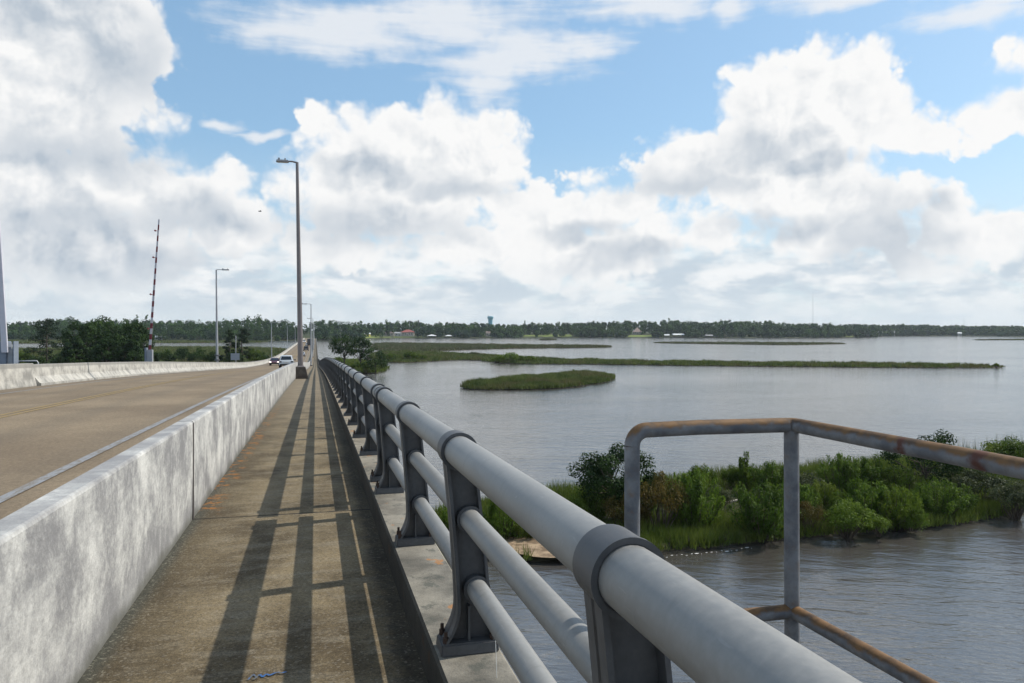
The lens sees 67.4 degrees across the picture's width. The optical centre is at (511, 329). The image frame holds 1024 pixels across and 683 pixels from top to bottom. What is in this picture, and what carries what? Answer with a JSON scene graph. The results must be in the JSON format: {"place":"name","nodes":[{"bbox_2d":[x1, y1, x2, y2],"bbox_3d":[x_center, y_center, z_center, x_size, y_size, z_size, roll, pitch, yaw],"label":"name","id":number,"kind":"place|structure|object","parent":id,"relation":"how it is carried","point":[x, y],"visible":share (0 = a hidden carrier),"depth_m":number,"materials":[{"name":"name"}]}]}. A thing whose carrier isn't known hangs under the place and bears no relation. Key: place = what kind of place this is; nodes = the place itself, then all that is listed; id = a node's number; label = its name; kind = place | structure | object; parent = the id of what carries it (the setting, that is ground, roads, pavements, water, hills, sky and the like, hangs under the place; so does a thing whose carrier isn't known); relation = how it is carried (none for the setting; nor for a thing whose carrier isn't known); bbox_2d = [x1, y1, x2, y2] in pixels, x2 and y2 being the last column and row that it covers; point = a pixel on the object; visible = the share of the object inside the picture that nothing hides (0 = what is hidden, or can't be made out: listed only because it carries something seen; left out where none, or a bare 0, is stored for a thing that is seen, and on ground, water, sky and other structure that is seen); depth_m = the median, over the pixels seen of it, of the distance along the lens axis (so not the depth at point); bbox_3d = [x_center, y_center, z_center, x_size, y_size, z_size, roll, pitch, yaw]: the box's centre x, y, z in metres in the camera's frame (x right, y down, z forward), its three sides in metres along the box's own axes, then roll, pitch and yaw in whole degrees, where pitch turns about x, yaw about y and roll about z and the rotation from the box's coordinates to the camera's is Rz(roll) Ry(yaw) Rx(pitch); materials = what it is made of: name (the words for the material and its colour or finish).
{"place":"outdoors","nodes":[
{"label":"outdoors","id":0,"kind":"place"},
{"bbox_2d":[0,339,267,343],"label":"marsh grass","id":1,"kind":"structure","parent":0,"point":[156,341],"depth_m":637.73,"materials":[{"name":"green plant"}]},
{"bbox_2d":[145,219,159,361],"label":"barrier gate","id":2,"kind":"structure","parent":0,"point":[148,354],"depth_m":58.22,"materials":[{"name":"red metal"}]},
{"bbox_2d":[0,338,309,519],"bbox_3d":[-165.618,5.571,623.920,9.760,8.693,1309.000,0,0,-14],"label":"road","id":3,"kind":"structure","parent":0,"point":[36,444],"depth_m":15.11,"materials":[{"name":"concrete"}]},
{"bbox_2d":[0,363,36,389],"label":"concrete barrier","id":4,"kind":"object","parent":3,"relation":"on","point":[20,375],"visible":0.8,"depth_m":28.47,"materials":[{"name":"grey concrete"}]},
{"bbox_2d":[0,339,304,393],"bbox_3d":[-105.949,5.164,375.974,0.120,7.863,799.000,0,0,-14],"label":"edge line","id":5,"kind":"object","parent":3,"relation":"on","point":[98,381],"visible":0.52,"depth_m":32.23,"materials":[{"name":"white paint"}]},
{"bbox_2d":[0,342,306,417],"bbox_3d":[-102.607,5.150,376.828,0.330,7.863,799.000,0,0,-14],"label":"line","id":6,"kind":"object","parent":3,"relation":"on","point":[98,396],"visible":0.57,"depth_m":20.95,"materials":[{"name":"paint"}]},
{"bbox_2d":[0,348,309,502],"bbox_3d":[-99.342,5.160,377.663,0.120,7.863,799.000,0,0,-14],"label":"edge line","id":7,"kind":"object","parent":3,"relation":"on","point":[8,495],"visible":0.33,"depth_m":9.49,"materials":[{"name":"white paint"}]},
{"bbox_2d":[34,338,304,385],"bbox_3d":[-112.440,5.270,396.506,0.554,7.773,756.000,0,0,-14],"label":"concrete barrier","id":8,"kind":"object","parent":3,"relation":"on","point":[52,374],"visible":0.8,"depth_m":42.41,"materials":[{"name":"grey concrete"}]},
{"bbox_2d":[0,226,38,363],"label":"barrier gate","id":9,"kind":"structure","parent":8,"relation":"attached to","point":[9,354],"depth_m":30.95,"materials":[{"name":"metal"}]},
{"bbox_2d":[214,268,228,361],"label":"street lamp","id":10,"kind":"object","parent":8,"relation":"attached to","point":[216,359],"visible":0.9,"depth_m":89.66,"materials":[{"name":"metal"}]},
{"bbox_2d":[269,358,278,365],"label":"red car","id":11,"kind":"object","parent":3,"relation":"on","point":[273,361],"visible":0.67,"depth_m":143.59,"materials":[{"name":"red paint"}]},
{"bbox_2d":[278,355,295,367],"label":"white suv","id":12,"kind":"object","parent":3,"relation":"on","point":[283,360],"visible":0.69,"depth_m":99.83,"materials":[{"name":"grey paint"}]},
{"bbox_2d":[231,336,239,361],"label":"road sign","id":13,"kind":"object","parent":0,"point":[235,356],"visible":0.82,"depth_m":119.04,"materials":[{"name":"grey metal"}]},
{"bbox_2d":[77,339,427,682],"bbox_3d":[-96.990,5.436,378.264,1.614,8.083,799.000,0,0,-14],"label":"sidewalk","id":14,"kind":"structure","parent":0,"point":[275,560],"depth_m":4.92,"materials":[{"name":"concrete"}]},
{"bbox_2d":[0,421,193,682],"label":"concrete barrier","id":15,"kind":"object","parent":14,"relation":"on","point":[83,556],"visible":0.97,"depth_m":3.65,"materials":[{"name":"grey concrete"}]},
{"bbox_2d":[180,338,314,516],"bbox_3d":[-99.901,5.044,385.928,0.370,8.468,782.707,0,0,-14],"label":"concrete barrier","id":16,"kind":"object","parent":14,"relation":"on","point":[226,427],"visible":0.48,"depth_m":9.55,"materials":[{"name":"grey concrete"}]},
{"bbox_2d":[247,671,285,679],"bbox_3d":[-1.136,1.605,3.561,0.176,0.004,0.065,0,0,-14],"label":"paint squiggle","id":17,"kind":"object","parent":14,"relation":"on","point":[261,675],"visible":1,"depth_m":3.56,"materials":[{"name":"blue paint"}]},
{"bbox_2d":[276,158,308,378],"bbox_3d":[-11.960,-3.284,41.842,1.705,12.050,0.753,0,0,-14],"label":"street lamp","id":18,"kind":"object","parent":14,"relation":"on","point":[301,371],"visible":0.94,"depth_m":41.82,"materials":[{"name":"grey metal"}]},
{"bbox_2d":[302,303,312,365],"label":"street lamp","id":19,"kind":"object","parent":14,"relation":"on","point":[310,340],"visible":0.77,"depth_m":145.05,"materials":[{"name":"grey metal"}]},
{"bbox_2d":[369,342,611,350],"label":"marsh grass","id":20,"kind":"structure","parent":0,"point":[411,346],"depth_m":452.12,"materials":[{"name":"green plant"}]},
{"bbox_2d":[0,0,1023,329],"label":"sky","id":21,"kind":"structure","parent":0,"point":[837,162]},
{"bbox_2d":[8,330,1023,340],"bbox_3d":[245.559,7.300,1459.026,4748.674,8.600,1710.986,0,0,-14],"label":"shore","id":22,"kind":"structure","parent":0,"point":[443,336],"depth_m":1007.15,"materials":[{"name":"green plant"}]},
{"bbox_2d":[0,316,312,340],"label":"woods","id":23,"kind":"object","parent":22,"relation":"on","point":[191,330],"visible":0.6,"depth_m":764.27,"materials":[{"name":"green plant"}]},
{"bbox_2d":[401,330,414,335],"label":"house","id":24,"kind":"structure","parent":22,"relation":"on","point":[407,333],"depth_m":981.49,"materials":[{"name":"red"}]},
{"bbox_2d":[312,319,877,339],"bbox_3d":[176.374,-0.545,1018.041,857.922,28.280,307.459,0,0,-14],"label":"woods","id":25,"kind":"object","parent":22,"relation":"on","point":[769,328],"visible":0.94,"depth_m":1019.08,"materials":[{"name":"green plant"}]},
{"bbox_2d":[871,323,1023,336],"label":"woods","id":26,"kind":"object","parent":22,"relation":"on","point":[928,329],"visible":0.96,"depth_m":1259.70,"materials":[{"name":"green plant"}]},
{"bbox_2d":[12,336,1023,682],"bbox_3d":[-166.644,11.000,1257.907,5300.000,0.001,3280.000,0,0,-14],"label":"river","id":27,"kind":"structure","parent":0,"point":[942,604],"depth_m":77.34,"materials":[{"name":"liquid"}]},
{"bbox_2d":[114,338,144,361],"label":"broadleaf tree","id":28,"kind":"object","parent":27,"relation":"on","point":[129,347],"visible":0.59,"depth_m":161.31,"materials":[{"name":"green plant"}]},
{"bbox_2d":[204,351,223,361],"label":"bush","id":29,"kind":"object","parent":27,"relation":"on","point":[211,357],"visible":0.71,"depth_m":202.58,"materials":[{"name":"green plant"}]},
{"bbox_2d":[223,351,244,361],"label":"bush","id":30,"kind":"object","parent":27,"relation":"on","point":[228,357],"visible":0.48,"depth_m":203.02,"materials":[{"name":"green plant"}]},
{"bbox_2d":[245,348,264,361],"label":"bush","id":31,"kind":"object","parent":27,"relation":"on","point":[257,354],"visible":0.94,"depth_m":208.19,"materials":[{"name":"green plant"}]},
{"bbox_2d":[361,363,371,373],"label":"bush","id":32,"kind":"object","parent":27,"relation":"on","point":[364,366],"visible":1,"depth_m":189.00,"materials":[{"name":"green plant"}]},
{"bbox_2d":[360,346,389,373],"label":"broadleaf tree","id":33,"kind":"object","parent":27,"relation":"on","point":[381,361],"visible":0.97,"depth_m":189.36,"materials":[{"name":"green plant"}]},
{"bbox_2d":[460,369,615,389],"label":"marsh grass","id":34,"kind":"structure","parent":0,"point":[565,378],"depth_m":149.34,"materials":[{"name":"green plant"}]},
{"bbox_2d":[369,349,1004,367],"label":"marsh bank","id":35,"kind":"structure","parent":0,"point":[711,365],"depth_m":229.07,"materials":[{"name":"green plant"}]},
{"bbox_2d":[403,351,420,358],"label":"bush","id":36,"kind":"object","parent":35,"relation":"on","point":[410,354],"visible":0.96,"depth_m":263.77,"materials":[{"name":"green plant"}]},
{"bbox_2d":[495,352,518,360],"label":"bush","id":37,"kind":"object","parent":35,"relation":"on","point":[510,355],"visible":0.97,"depth_m":248.14,"materials":[{"name":"green plant"}]},
{"bbox_2d":[518,355,535,361],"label":"bush","id":38,"kind":"object","parent":35,"relation":"on","point":[531,357],"visible":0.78,"depth_m":249.44,"materials":[{"name":"green plant"}]},
{"bbox_2d":[432,447,1023,561],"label":"river bank","id":39,"kind":"structure","parent":0,"point":[536,559],"depth_m":40.44,"materials":[{"name":"green plant"}]},
{"bbox_2d":[438,504,448,530],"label":"shrub","id":40,"kind":"object","parent":39,"relation":"on","point":[444,518],"visible":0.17,"depth_m":37.40,"materials":[{"name":"green plant"}]},
{"bbox_2d":[482,501,523,538],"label":"shrub","id":41,"kind":"object","parent":39,"relation":"on","point":[495,523],"visible":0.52,"depth_m":38.97,"materials":[{"name":"green plant"}]},
{"bbox_2d":[510,519,532,538],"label":"shrub","id":42,"kind":"object","parent":39,"relation":"on","point":[518,529],"visible":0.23,"depth_m":38.98,"materials":[{"name":"green plant"}]},
{"bbox_2d":[505,536,555,557],"bbox_3d":[1.385,10.654,37.489,5.314,0.044,2.963,0,0,30],"label":"sand patch","id":43,"kind":"object","parent":39,"relation":"on","point":[538,549],"visible":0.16,"depth_m":37.68,"materials":[{"name":"beige sand"}]},
{"bbox_2d":[565,495,588,511],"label":"shrub","id":44,"kind":"object","parent":39,"relation":"on","point":[581,504],"visible":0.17,"depth_m":41.07,"materials":[{"name":"green plant"}]},
{"bbox_2d":[568,487,611,519],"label":"shrub","id":45,"kind":"object","parent":39,"relation":"on","point":[593,506],"visible":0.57,"depth_m":42.01,"materials":[{"name":"green plant"}]},
{"bbox_2d":[566,442,659,516],"bbox_3d":[5.827,8.813,43.058,5.185,4.796,5.316,0,0,-37],"label":"tree","id":46,"kind":"object","parent":39,"relation":"on","point":[599,474],"visible":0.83,"depth_m":42.38,"materials":[{"name":"green plant"}]},
{"bbox_2d":[601,491,652,523],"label":"shrub","id":47,"kind":"object","parent":39,"relation":"on","point":[610,507],"visible":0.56,"depth_m":40.27,"materials":[{"name":"green plant"}]},
{"bbox_2d":[640,470,688,530],"bbox_3d":[7.871,9.335,40.914,3.246,3.596,3.198,0,0,-29],"label":"shrub","id":48,"kind":"object","parent":39,"relation":"on","point":[651,492],"visible":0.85,"depth_m":40.43,"materials":[{"name":"green plant"}]},
{"bbox_2d":[667,467,725,528],"bbox_3d":[9.793,9.185,41.411,2.955,3.778,3.100,0,0,-42],"label":"shrub","id":49,"kind":"object","parent":39,"relation":"on","point":[697,503],"visible":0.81,"depth_m":41.08,"materials":[{"name":"green plant"}]},
{"bbox_2d":[688,463,718,485],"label":"shrub","id":50,"kind":"object","parent":39,"relation":"on","point":[711,475],"visible":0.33,"depth_m":48.56,"materials":[{"name":"green plant"}]},
{"bbox_2d":[704,482,734,509],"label":"shrub","id":51,"kind":"object","parent":39,"relation":"on","point":[727,494],"visible":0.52,"depth_m":45.31,"materials":[{"name":"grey plant"}]},
{"bbox_2d":[719,463,738,491],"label":"shrub","id":52,"kind":"object","parent":39,"relation":"on","point":[731,477],"visible":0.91,"depth_m":50.30,"materials":[{"name":"green plant"}]},
{"bbox_2d":[736,451,755,492],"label":"shrub","id":53,"kind":"object","parent":39,"relation":"on","point":[742,473],"visible":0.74,"depth_m":49.80,"materials":[{"name":"green plant"}]},
{"bbox_2d":[726,478,800,542],"bbox_3d":[13.210,9.422,39.968,3.477,3.222,3.648,0,0,33],"label":"shrub","id":54,"kind":"object","parent":39,"relation":"on","point":[764,520],"visible":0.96,"depth_m":39.51,"materials":[{"name":"green plant"}]},
{"bbox_2d":[747,460,783,498],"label":"shrub","id":55,"kind":"object","parent":39,"relation":"on","point":[758,477],"visible":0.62,"depth_m":48.12,"materials":[{"name":"green plant"}]},
{"bbox_2d":[777,481,819,519],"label":"shrub","id":56,"kind":"object","parent":39,"relation":"on","point":[806,493],"visible":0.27,"depth_m":42.05,"materials":[{"name":"green plant"}]},
{"bbox_2d":[799,469,828,492],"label":"shrub","id":57,"kind":"object","parent":39,"relation":"on","point":[805,480],"visible":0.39,"depth_m":47.23,"materials":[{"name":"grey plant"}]},
{"bbox_2d":[799,501,830,533],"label":"shrub","id":58,"kind":"object","parent":39,"relation":"on","point":[808,511],"visible":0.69,"depth_m":40.70,"materials":[{"name":"green plant"}]},
{"bbox_2d":[810,479,846,509],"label":"shrub","id":59,"kind":"object","parent":39,"relation":"on","point":[830,498],"visible":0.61,"depth_m":44.22,"materials":[{"name":"green plant"}]},
{"bbox_2d":[814,450,868,493],"bbox_3d":[21.713,9.492,50.416,2.913,3.060,3.056,0,0,-19],"label":"shrub","id":60,"kind":"object","parent":39,"relation":"on","point":[838,477],"visible":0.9,"depth_m":49.79,"materials":[{"name":"green plant"}]},
{"bbox_2d":[819,497,876,539],"bbox_3d":[17.641,9.972,40.238,2.977,2.094,2.622,0,0,-22],"label":"shrub","id":61,"kind":"object","parent":39,"relation":"on","point":[846,513],"visible":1,"depth_m":39.89,"materials":[{"name":"green plant"}]},
{"bbox_2d":[834,475,893,519],"bbox_3d":[19.841,9.615,43.343,3.218,2.772,3.067,0,0,18],"label":"shrub","id":62,"kind":"object","parent":39,"relation":"on","point":[858,494],"visible":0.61,"depth_m":42.71,"materials":[{"name":"green plant"}]},
{"bbox_2d":[844,454,890,492],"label":"shrub","id":63,"kind":"object","parent":39,"relation":"on","point":[873,475],"visible":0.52,"depth_m":49.83,"materials":[{"name":"green plant"}]},
{"bbox_2d":[862,514,892,536],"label":"shrub","id":64,"kind":"object","parent":39,"relation":"on","point":[879,522],"visible":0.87,"depth_m":40.18,"materials":[{"name":"green plant"}]},
{"bbox_2d":[876,483,923,531],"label":"shrub","id":65,"kind":"object","parent":39,"relation":"on","point":[899,502],"visible":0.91,"depth_m":41.70,"materials":[{"name":"green plant"}]},
{"bbox_2d":[880,465,930,495],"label":"shrub","id":66,"kind":"object","parent":39,"relation":"on","point":[897,480],"visible":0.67,"depth_m":48.83,"materials":[{"name":"green plant"}]},
{"bbox_2d":[892,507,930,532],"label":"shrub","id":67,"kind":"object","parent":39,"relation":"on","point":[911,523],"visible":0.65,"depth_m":41.11,"materials":[{"name":"green plant"}]},
{"bbox_2d":[879,429,966,487],"bbox_3d":[27.143,8.834,50.424,4.454,4.748,5.352,0,0,-37],"label":"bush","id":68,"kind":"object","parent":39,"relation":"on","point":[954,470],"visible":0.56,"depth_m":49.96,"materials":[{"name":"green plant"}]},
{"bbox_2d":[909,476,969,519],"bbox_3d":[24.448,9.711,43.795,3.099,2.547,2.953,0,0,8],"label":"shrub","id":69,"kind":"object","parent":39,"relation":"on","point":[949,500],"visible":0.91,"depth_m":43.50,"materials":[{"name":"green plant"}]},
{"bbox_2d":[938,483,979,511],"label":"shrub","id":70,"kind":"object","parent":39,"relation":"on","point":[973,499],"visible":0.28,"depth_m":44.71,"materials":[{"name":"green plant"}]},
{"bbox_2d":[905,430,1022,462],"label":"shrub","id":71,"kind":"object","parent":39,"relation":"on","point":[966,446],"visible":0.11,"depth_m":64.19,"materials":[{"name":"green plant"}]},
{"bbox_2d":[945,468,1009,501],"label":"shrub","id":72,"kind":"object","parent":39,"relation":"on","point":[969,478],"visible":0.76,"depth_m":47.17,"materials":[{"name":"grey plant"}]},
{"bbox_2d":[980,436,1023,455],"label":"shrub","id":73,"kind":"object","parent":39,"relation":"on","point":[1004,448],"visible":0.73,"depth_m":57.59,"materials":[{"name":"green plant"}]},
{"bbox_2d":[984,479,1023,520],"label":"shrub","id":74,"kind":"object","parent":39,"relation":"on","point":[1014,493],"visible":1,"depth_m":44.14,"materials":[{"name":"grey plant"}]},
{"bbox_2d":[1009,445,1023,457],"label":"shrub","id":75,"kind":"object","parent":39,"relation":"on","point":[1017,454],"visible":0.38,"depth_m":55.09,"materials":[{"name":"green plant"}]},
{"bbox_2d":[653,341,845,344],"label":"marsh grass","id":76,"kind":"structure","parent":0,"point":[768,343],"depth_m":572.22,"materials":[{"name":"green plant"}]},
{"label":"marsh bank","id":77,"kind":"structure","parent":0,"visible":0},
{"bbox_2d":[328,333,361,363],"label":"broadleaf tree","id":78,"kind":"object","parent":77,"relation":"on","point":[339,347],"visible":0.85,"depth_m":207.50,"materials":[{"name":"green plant"}]},
{"bbox_2d":[346,337,373,363],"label":"broadleaf tree","id":79,"kind":"object","parent":77,"relation":"on","point":[364,343],"visible":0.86,"depth_m":199.73,"materials":[{"name":"green plant"}]},
{"bbox_2d":[333,357,389,372],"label":"marsh grass","id":80,"kind":"structure","parent":77,"relation":"on","point":[348,362],"depth_m":208.49,"materials":[{"name":"green plant"}]},
{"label":"marsh bank","id":81,"kind":"structure","parent":0,"visible":0},
{"bbox_2d":[19,351,32,362],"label":"bush","id":82,"kind":"object","parent":81,"relation":"on","point":[23,355],"visible":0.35,"depth_m":189.29,"materials":[{"name":"green plant"}]},
{"bbox_2d":[25,355,48,363],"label":"bush","id":83,"kind":"object","parent":81,"relation":"on","point":[40,360],"visible":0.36,"depth_m":177.87,"materials":[{"name":"green plant"}]},
{"bbox_2d":[23,318,62,363],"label":"pine tree","id":84,"kind":"object","parent":81,"relation":"on","point":[46,327],"visible":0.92,"depth_m":189.39,"materials":[{"name":"green plant"}]},
{"bbox_2d":[48,355,63,363],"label":"bush","id":85,"kind":"object","parent":81,"relation":"on","point":[56,359],"visible":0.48,"depth_m":177.27,"materials":[{"name":"green plant"}]},
{"bbox_2d":[61,336,88,362],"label":"broadleaf tree","id":86,"kind":"object","parent":81,"relation":"on","point":[77,350],"visible":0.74,"depth_m":161.53,"materials":[{"name":"green plant"}]},
{"bbox_2d":[58,321,101,361],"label":"broadleaf tree","id":87,"kind":"object","parent":81,"relation":"on","point":[87,333],"visible":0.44,"depth_m":166.50,"materials":[{"name":"green plant"}]},
{"bbox_2d":[76,315,116,358],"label":"broadleaf tree","id":88,"kind":"object","parent":81,"relation":"on","point":[98,323],"visible":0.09,"depth_m":176.80,"materials":[{"name":"green plant"}]},
{"bbox_2d":[87,333,123,361],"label":"broadleaf tree","id":89,"kind":"object","parent":81,"relation":"on","point":[108,344],"visible":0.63,"depth_m":160.38,"materials":[{"name":"green plant"}]},
{"bbox_2d":[96,318,142,355],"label":"broadleaf tree","id":90,"kind":"object","parent":81,"relation":"on","point":[126,334],"visible":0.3,"depth_m":172.97,"materials":[{"name":"green plant"}]},
{"bbox_2d":[121,320,155,358],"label":"broadleaf tree","id":91,"kind":"object","parent":81,"relation":"on","point":[144,333],"visible":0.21,"depth_m":177.93,"materials":[{"name":"green plant"}]},
{"bbox_2d":[12,345,286,363],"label":"marsh grass","id":92,"kind":"structure","parent":81,"relation":"on","point":[276,351],"depth_m":364.33,"materials":[{"name":"green plant"}]},
{"bbox_2d":[221,330,239,360],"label":"pine tree","id":93,"kind":"object","parent":92,"relation":"on","point":[230,333],"visible":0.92,"depth_m":202.82,"materials":[{"name":"green plant"}]},
{"bbox_2d":[231,328,253,359],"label":"pine tree","id":94,"kind":"object","parent":92,"relation":"on","point":[242,337],"visible":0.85,"depth_m":208.78,"materials":[{"name":"green plant"}]},
{"bbox_2d":[154,349,177,361],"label":"bush","id":95,"kind":"object","parent":81,"relation":"on","point":[168,355],"visible":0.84,"depth_m":197.48,"materials":[{"name":"green plant"}]},
{"bbox_2d":[174,347,193,361],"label":"bush","id":96,"kind":"object","parent":81,"relation":"on","point":[181,353],"visible":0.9,"depth_m":202.38,"materials":[{"name":"green plant"}]},
{"bbox_2d":[187,347,206,361],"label":"bush","id":97,"kind":"object","parent":81,"relation":"on","point":[199,354],"visible":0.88,"depth_m":202.86,"materials":[{"name":"green plant"}]},
{"bbox_3d":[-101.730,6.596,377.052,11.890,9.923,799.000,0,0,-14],"label":"bridge deck","id":98,"kind":"structure","parent":0,"visible":0},
{"bbox_2d":[316,342,519,682],"bbox_3d":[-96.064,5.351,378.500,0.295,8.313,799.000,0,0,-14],"label":"kerb","id":99,"kind":"structure","parent":98,"relation":"on","point":[422,577],"depth_m":4.31,"materials":[{"name":"concrete"}]},
{"bbox_2d":[316,338,384,481],"bbox_3d":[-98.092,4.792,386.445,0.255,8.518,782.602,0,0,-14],"label":"bridge railing","id":100,"kind":"object","parent":99,"relation":"on","point":[355,389],"visible":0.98,"depth_m":11.10,"materials":[{"name":"metal"}]},
{"bbox_2d":[374,387,861,682],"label":"bridge railing","id":101,"kind":"object","parent":99,"relation":"on","point":[651,613],"visible":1,"depth_m":1.87,"materials":[{"name":"metal"}]},
{"bbox_2d":[624,418,1023,682],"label":"pipe handrail","id":102,"kind":"object","parent":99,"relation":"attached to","point":[792,613],"visible":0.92,"depth_m":2.05,"materials":[{"name":"grey metal"}]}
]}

